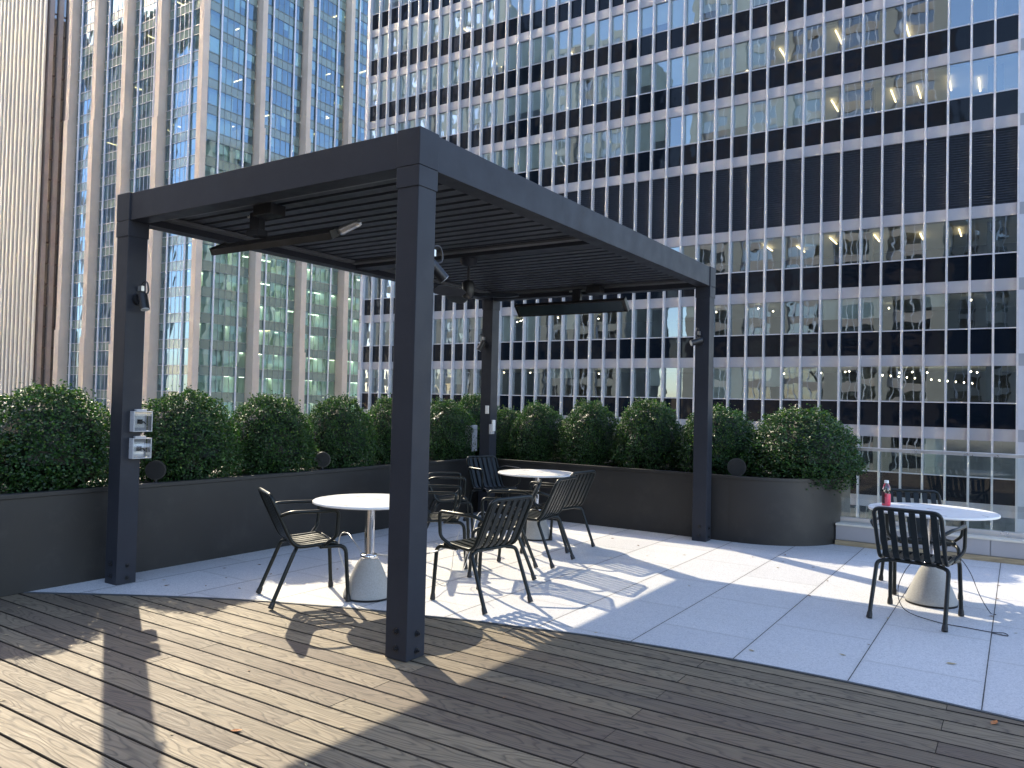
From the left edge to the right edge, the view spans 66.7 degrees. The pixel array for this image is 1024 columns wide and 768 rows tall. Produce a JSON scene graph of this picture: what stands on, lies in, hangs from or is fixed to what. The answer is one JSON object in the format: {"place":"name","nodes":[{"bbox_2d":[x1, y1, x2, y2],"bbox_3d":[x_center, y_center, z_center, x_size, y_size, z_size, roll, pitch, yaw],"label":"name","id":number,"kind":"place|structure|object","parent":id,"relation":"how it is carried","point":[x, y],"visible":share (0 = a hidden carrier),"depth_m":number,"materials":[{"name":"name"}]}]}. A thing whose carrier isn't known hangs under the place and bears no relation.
{"place":"outdoors","nodes":[
{"label":"outdoors","id":0,"kind":"place"},
{"bbox_2d":[0,0,69,426],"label":"striped tower","id":1,"kind":"structure","parent":0,"point":[34,34],"depth_m":137.94,"materials":[{"name":"beige stone"}]},
{"bbox_2d":[40,0,67,403],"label":"window","id":2,"kind":"structure","parent":1,"relation":"in","point":[56,1],"depth_m":137.72,"materials":[{"name":"glass"}]},
{"bbox_2d":[30,512,1023,719],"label":"paving","id":3,"kind":"structure","parent":0,"point":[737,600],"depth_m":6.08,"materials":[{"name":"white concrete"}]},
{"bbox_2d":[256,487,350,609],"bbox_3d":[-1.585,1.208,5.896,0.620,0.828,0.601,2,-2,-28],"label":"armchair","id":4,"kind":"object","parent":3,"relation":"on","point":[314,538],"visible":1,"depth_m":5.79,"materials":[{"name":"green paint"}]},
{"bbox_2d":[312,493,389,602],"bbox_3d":[-1.098,1.263,5.977,0.870,0.739,0.870,0,-2,33],"label":"cone table","id":5,"kind":"object","parent":3,"relation":"on","point":[368,580],"visible":0.8,"depth_m":5.88,"materials":[{"name":"white laminate"}]},
{"bbox_2d":[338,532,361,577],"bbox_3d":[-1.227,1.395,6.115,0.137,0.435,0.348,3,-2,-43],"label":"tether cable","id":6,"kind":"object","parent":5,"relation":"attached to","point":[339,550],"visible":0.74,"depth_m":6.17,"materials":[{"name":"metal"}]},
{"bbox_2d":[372,548,444,555],"bbox_3d":[-0.744,1.262,5.899,0.652,0.108,0.027,1,-1,5],"label":"tether cable","id":7,"kind":"object","parent":5,"relation":"attached to","point":[427,553],"visible":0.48,"depth_m":5.88,"materials":[{"name":"metal"}]},
{"bbox_2d":[378,528,460,585],"bbox_3d":[-0.640,1.445,6.352,0.264,0.376,1.064,0,-2,33],"label":"tether cable","id":8,"kind":"object","parent":5,"relation":"attached to","point":[451,567],"visible":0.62,"depth_m":6.46,"materials":[{"name":"metal"}]},
{"bbox_2d":[105,126,715,661],"bbox_3d":[-0.453,0.128,7.586,3.196,3.124,5.312,0,-2,33],"label":"pergola","id":9,"kind":"object","parent":3,"relation":"on","point":[409,198],"visible":0.88,"depth_m":6.17,"materials":[{"name":"black metal"}]},
{"bbox_2d":[129,436,151,458],"bbox_3d":[-2.991,0.507,6.247,0.075,0.180,0.160,0,-2,33],"label":"outlet cover","id":10,"kind":"object","parent":9,"relation":"attached to","point":[137,447],"visible":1,"depth_m":6.25,"materials":[{"name":"grey plastic"}]},
{"bbox_2d":[132,281,149,310],"bbox_3d":[-2.952,-0.701,6.217,0.159,0.242,0.090,0,-2,33],"label":"clip spotlight","id":11,"kind":"object","parent":9,"relation":"attached to","point":[140,299],"visible":1,"depth_m":6.19,"materials":[{"name":"black plastic"}]},
{"bbox_2d":[130,409,152,431],"bbox_3d":[-2.986,0.292,6.252,0.075,0.180,0.160,0,-2,33],"label":"outlet cover","id":12,"kind":"object","parent":9,"relation":"attached to","point":[138,420],"visible":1,"depth_m":6.25,"materials":[{"name":"grey plastic"}]},
{"bbox_2d":[253,202,285,219],"bbox_3d":[-1.823,-1.298,5.838,0.200,0.080,0.140,0,-2,33],"label":"heater driver box","id":13,"kind":"object","parent":9,"relation":"attached to","point":[270,210],"visible":1,"depth_m":5.79,"materials":[{"name":"black plastic"}]},
{"bbox_2d":[209,212,361,255],"bbox_3d":[-1.809,-1.198,6.050,1.616,0.269,0.267,0,-2,33],"label":"patio heater","id":14,"kind":"object","parent":9,"relation":"hanging from","point":[257,228],"visible":0.92,"depth_m":6.03,"materials":[{"name":"brown metal"}]},
{"bbox_2d":[434,245,448,282],"bbox_3d":[-0.468,-0.744,4.785,0.112,0.233,0.168,0,-2,33],"label":"clip spotlight","id":15,"kind":"object","parent":9,"relation":"attached to","point":[441,275],"visible":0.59,"depth_m":4.78,"materials":[{"name":"black plastic"}]},
{"bbox_2d":[433,257,518,303],"bbox_3d":[-0.477,-1.034,7.538,0.900,0.394,0.796,0,-2,33],"label":"ceiling fan","id":16,"kind":"object","parent":9,"relation":"hanging from","point":[456,294],"visible":1,"depth_m":7.57,"materials":[{"name":"black plastic"}]},
{"bbox_2d":[477,334,487,351],"bbox_3d":[-0.406,-0.553,10.459,0.114,0.241,0.158,0,-2,33],"label":"clip spotlight","id":17,"kind":"object","parent":9,"relation":"attached to","point":[482,345],"visible":1,"depth_m":10.42,"materials":[{"name":"black plastic"}]},
{"bbox_2d":[485,406,488,413],"bbox_3d":[-0.335,0.346,10.462,0.055,0.110,0.014,0,-2,33],"label":"switch plate","id":18,"kind":"object","parent":9,"relation":"attached to","point":[486,409],"visible":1,"depth_m":10.45,"materials":[{"name":"white plastic"}]},
{"bbox_2d":[489,420,495,433],"bbox_3d":[-0.261,0.577,10.443,0.055,0.190,0.090,0,-2,33],"label":"remote holder","id":19,"kind":"object","parent":9,"relation":"attached to","point":[491,428],"visible":1,"depth_m":10.41,"materials":[{"name":"white plastic"}]},
{"bbox_2d":[514,289,629,316],"bbox_3d":[0.732,-1.020,9.640,1.544,0.320,0.217,0,-2,33],"label":"patio heater","id":20,"kind":"object","parent":9,"relation":"hanging from","point":[577,304],"visible":1,"depth_m":9.59,"materials":[{"name":"brown metal"}]},
{"bbox_2d":[586,286,603,293],"bbox_3d":[1.010,-1.139,9.425,0.180,0.080,0.130,0,-2,33],"label":"heater driver box","id":21,"kind":"object","parent":9,"relation":"attached to","point":[594,289],"visible":1,"depth_m":9.38,"materials":[{"name":"black plastic"}]},
{"bbox_2d":[690,328,703,345],"bbox_3d":[2.098,-0.531,8.816,0.143,0.210,0.168,0,-2,33],"label":"clip spotlight","id":22,"kind":"object","parent":9,"relation":"attached to","point":[699,340],"visible":1,"depth_m":8.78,"materials":[{"name":"black plastic"}]},
{"bbox_2d":[427,485,469,568],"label":"armchair","id":23,"kind":"object","parent":3,"relation":"on","point":[446,518],"visible":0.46,"depth_m":7.05,"materials":[{"name":"green paint"}]},
{"bbox_2d":[427,472,473,533],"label":"armchair","id":24,"kind":"object","parent":3,"relation":"on","point":[439,499],"visible":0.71,"depth_m":8.47,"materials":[{"name":"green paint"}]},
{"bbox_2d":[430,495,532,614],"bbox_3d":[-0.216,1.240,5.909,0.620,0.828,0.601,0,-2,43],"label":"armchair","id":25,"kind":"object","parent":3,"relation":"on","point":[481,542],"visible":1,"depth_m":5.80,"materials":[{"name":"green paint"}]},
{"bbox_2d":[463,455,521,520],"bbox_3d":[-0.239,1.341,9.849,0.601,0.828,0.620,2,-2,-35],"label":"armchair","id":26,"kind":"object","parent":3,"relation":"on","point":[481,479],"visible":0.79,"depth_m":9.97,"materials":[{"name":"green paint"}]},
{"bbox_2d":[467,479,541,579],"bbox_3d":[-0.055,1.270,6.935,0.620,0.828,0.601,1,-1,4],"label":"armchair","id":27,"kind":"object","parent":3,"relation":"on","point":[488,498],"visible":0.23,"depth_m":6.71,"materials":[{"name":"green paint"}]},
{"bbox_2d":[463,512,485,570],"bbox_3d":[-0.305,1.357,6.715,0.171,0.408,1.058,1,-2,15],"label":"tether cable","id":28,"kind":"object","parent":27,"relation":"attached to","point":[466,551],"visible":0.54,"depth_m":6.56,"materials":[{"name":"metal"}]},
{"bbox_2d":[497,476,576,568],"bbox_3d":[0.252,1.292,7.497,0.620,0.828,0.601,1,-2,27],"label":"armchair","id":29,"kind":"object","parent":3,"relation":"on","point":[558,496],"visible":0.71,"depth_m":7.39,"materials":[{"name":"green paint"}]},
{"bbox_2d":[498,469,575,540],"bbox_3d":[0.272,1.366,8.759,0.880,0.739,0.880,0,-2,33],"label":"cone table","id":30,"kind":"object","parent":3,"relation":"on","point":[532,532],"visible":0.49,"depth_m":8.63,"materials":[{"name":"white metal"}]},
{"bbox_2d":[524,470,595,552],"bbox_3d":[0.512,1.318,8.269,0.620,0.828,0.601,0,-2,38],"label":"armchair","id":31,"kind":"object","parent":3,"relation":"on","point":[574,504],"visible":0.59,"depth_m":8.20,"materials":[{"name":"green paint"}]},
{"bbox_2d":[458,455,849,545],"bbox_3d":[1.411,1.437,10.508,5.737,0.751,1.648,0,-2,33],"label":"planter","id":32,"kind":"object","parent":3,"relation":"on","point":[765,510],"visible":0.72,"depth_m":9.10,"materials":[{"name":"brown metal"}]},
{"bbox_2d":[429,394,479,459],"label":"boxwood shrub","id":33,"kind":"object","parent":32,"relation":"in","point":[448,429],"visible":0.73,"depth_m":10.75,"materials":[{"name":"green plant"}]},
{"bbox_2d":[463,425,476,453],"bbox_3d":[-0.659,0.817,11.032,0.310,0.478,0.152,0,-2,33],"label":"junction box","id":34,"kind":"object","parent":32,"relation":"on","point":[474,435],"visible":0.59,"depth_m":10.95,"materials":[{"name":"grey plastic"}]},
{"bbox_2d":[457,390,499,455],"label":"boxwood shrub","id":35,"kind":"object","parent":32,"relation":"in","point":[471,403],"visible":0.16,"depth_m":11.65,"materials":[{"name":"green plant"}]},
{"bbox_2d":[496,405,523,458],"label":"boxwood shrub","id":36,"kind":"object","parent":32,"relation":"in","point":[504,422],"visible":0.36,"depth_m":11.29,"materials":[{"name":"green plant"}]},
{"bbox_2d":[505,400,567,461],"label":"boxwood shrub","id":37,"kind":"object","parent":32,"relation":"in","point":[535,437],"visible":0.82,"depth_m":10.97,"materials":[{"name":"green plant"}]},
{"bbox_2d":[554,395,624,464],"bbox_3d":[1.088,0.726,10.786,1.002,1.144,1.078,0,-2,33],"label":"boxwood shrub","id":38,"kind":"object","parent":32,"relation":"in","point":[588,437],"visible":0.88,"depth_m":10.50,"materials":[{"name":"green plant"}]},
{"bbox_2d":[608,395,685,469],"bbox_3d":[1.810,0.715,10.250,1.131,1.146,1.144,1,-1,5],"label":"boxwood shrub","id":39,"kind":"object","parent":32,"relation":"in","point":[646,440],"visible":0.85,"depth_m":9.96,"materials":[{"name":"green plant"}]},
{"bbox_2d":[669,402,762,475],"bbox_3d":[2.570,0.743,9.742,1.219,1.060,1.246,0,-2,33],"label":"boxwood shrub","id":40,"kind":"object","parent":32,"relation":"in","point":[729,434],"visible":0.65,"depth_m":9.42,"materials":[{"name":"green plant"}]},
{"bbox_2d":[727,458,745,475],"bbox_3d":[2.606,0.975,9.019,0.210,0.233,0.136,1,-2,13],"label":"garden speaker","id":41,"kind":"object","parent":32,"relation":"on","point":[736,466],"visible":0.91,"depth_m":8.96},
{"bbox_2d":[738,402,869,494],"bbox_3d":[3.407,0.767,9.218,1.589,1.101,1.538,0,-2,33],"label":"boxwood shrub","id":42,"kind":"object","parent":32,"relation":"in","point":[800,443],"visible":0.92,"depth_m":8.82,"materials":[{"name":"green plant"}]},
{"bbox_2d":[866,506,966,631],"bbox_3d":[2.986,1.311,5.747,0.601,0.828,0.620,0,-2,40],"label":"armchair","id":43,"kind":"object","parent":3,"relation":"on","point":[907,556],"visible":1,"depth_m":5.63,"materials":[{"name":"green paint"}]},
{"bbox_2d":[878,488,964,594],"bbox_3d":[3.488,1.347,6.664,0.601,0.828,0.620,1,-2,15],"label":"armchair","id":44,"kind":"object","parent":3,"relation":"on","point":[949,542],"visible":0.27,"depth_m":6.83,"materials":[{"name":"green paint"}]},
{"bbox_2d":[835,522,1023,564],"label":"railing curb","id":45,"kind":"structure","parent":3,"relation":"on","point":[1006,550],"depth_m":8.12,"materials":[{"name":"white concrete"}]},
{"bbox_2d":[840,446,1023,538],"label":"glass railing","id":46,"kind":"object","parent":45,"relation":"on","point":[1007,534],"visible":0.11,"depth_m":8.34,"materials":[{"name":"metal"}]},
{"bbox_2d":[868,502,1000,608],"bbox_3d":[3.342,1.373,6.191,0.930,0.739,0.930,0,-2,33],"label":"cone table","id":47,"kind":"object","parent":3,"relation":"on","point":[926,588],"visible":0.71,"depth_m":6.09,"materials":[{"name":"white laminate"}]},
{"bbox_2d":[882,480,890,505],"bbox_3d":[3.083,0.897,6.404,0.069,0.208,0.068,0,-2,33],"label":"drink bottle","id":48,"kind":"object","parent":47,"relation":"on","point":[886,499],"visible":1,"depth_m":6.38,"materials":[{"name":"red plastic"}]},
{"bbox_2d":[897,564,1008,635],"bbox_3d":[3.169,1.554,5.704,0.347,0.346,0.871,2,-1,-9],"label":"tether cable","id":49,"kind":"object","parent":47,"relation":"attached to","point":[940,622],"visible":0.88,"depth_m":5.60,"materials":[{"name":"rubber"}]},
{"bbox_2d":[951,555,995,614],"bbox_3d":[3.549,1.548,6.036,0.068,0.403,0.401,3,-2,-39],"label":"tether cable","id":50,"kind":"object","parent":47,"relation":"hanging from","point":[975,584],"visible":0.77,"depth_m":6.02,"materials":[{"name":"metal"}]},
{"bbox_2d":[357,0,1023,532],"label":"office tower","id":51,"kind":"structure","parent":0,"point":[831,192],"depth_m":53.89,"materials":[{"name":"black glass"}]},
{"label":"ground","id":52,"kind":"structure","parent":0,"visible":0},
{"bbox_2d":[52,0,368,469],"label":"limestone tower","id":53,"kind":"structure","parent":52,"relation":"on","point":[159,93],"depth_m":117.62,"materials":[{"name":"blue glass"}]},
{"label":"terrace base","id":54,"kind":"structure","parent":0,"visible":0},
{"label":"deck subframe","id":55,"kind":"structure","parent":54,"relation":"on","visible":0},
{"bbox_2d":[0,593,1023,767],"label":"deck","id":56,"kind":"structure","parent":55,"relation":"on","point":[75,692],"depth_m":3.92,"materials":[{"name":"brown wood"}]},
{"bbox_2d":[0,457,477,596],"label":"planter","id":57,"kind":"object","parent":56,"relation":"on","point":[52,538],"visible":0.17,"depth_m":6.94,"materials":[{"name":"brown metal"}]},
{"bbox_2d":[0,379,110,493],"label":"boxwood shrub","id":58,"kind":"object","parent":57,"relation":"in","point":[60,444],"visible":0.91,"depth_m":6.24,"materials":[{"name":"green plant"}]},
{"bbox_2d":[145,460,166,481],"bbox_3d":[-3.170,0.790,6.932,0.169,0.222,0.136,2,-2,-17],"label":"garden speaker","id":59,"kind":"object","parent":57,"relation":"on","point":[155,470],"visible":0.93,"depth_m":6.87},
{"bbox_2d":[139,384,248,482],"bbox_3d":[-3.217,0.557,7.588,1.246,1.156,1.236,0,-2,33],"label":"boxwood shrub","id":60,"kind":"object","parent":57,"relation":"in","point":[190,440],"visible":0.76,"depth_m":7.31,"materials":[{"name":"green plant"}]},
{"bbox_2d":[219,390,321,474],"bbox_3d":[-2.640,0.604,8.450,1.201,1.080,1.186,0,-2,33],"label":"boxwood shrub","id":61,"kind":"object","parent":57,"relation":"in","point":[275,437],"visible":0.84,"depth_m":8.16,"materials":[{"name":"green plant"}]},
{"bbox_2d":[315,452,330,469],"bbox_3d":[-2.093,0.858,8.581,0.169,0.222,0.136,2,-2,-17],"label":"garden speaker","id":62,"kind":"object","parent":57,"relation":"on","point":[325,458],"visible":0.88,"depth_m":8.52},
{"bbox_2d":[300,392,379,468],"bbox_3d":[-2.077,0.617,9.315,1.116,1.071,1.040,0,-2,33],"label":"boxwood shrub","id":63,"kind":"object","parent":57,"relation":"in","point":[343,439],"visible":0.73,"depth_m":9.05,"materials":[{"name":"green plant"}]},
{"bbox_2d":[361,393,435,463],"bbox_3d":[-1.543,0.644,10.125,1.096,1.079,1.046,0,-2,33],"label":"boxwood shrub","id":64,"kind":"object","parent":57,"relation":"in","point":[382,420],"visible":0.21,"depth_m":9.80,"materials":[{"name":"green plant"}]},
{"bbox_2d":[23,592,1023,722],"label":"paving edge trim","id":65,"kind":"structure","parent":55,"relation":"on","point":[810,674],"depth_m":5.01,"materials":[{"name":"metal"}]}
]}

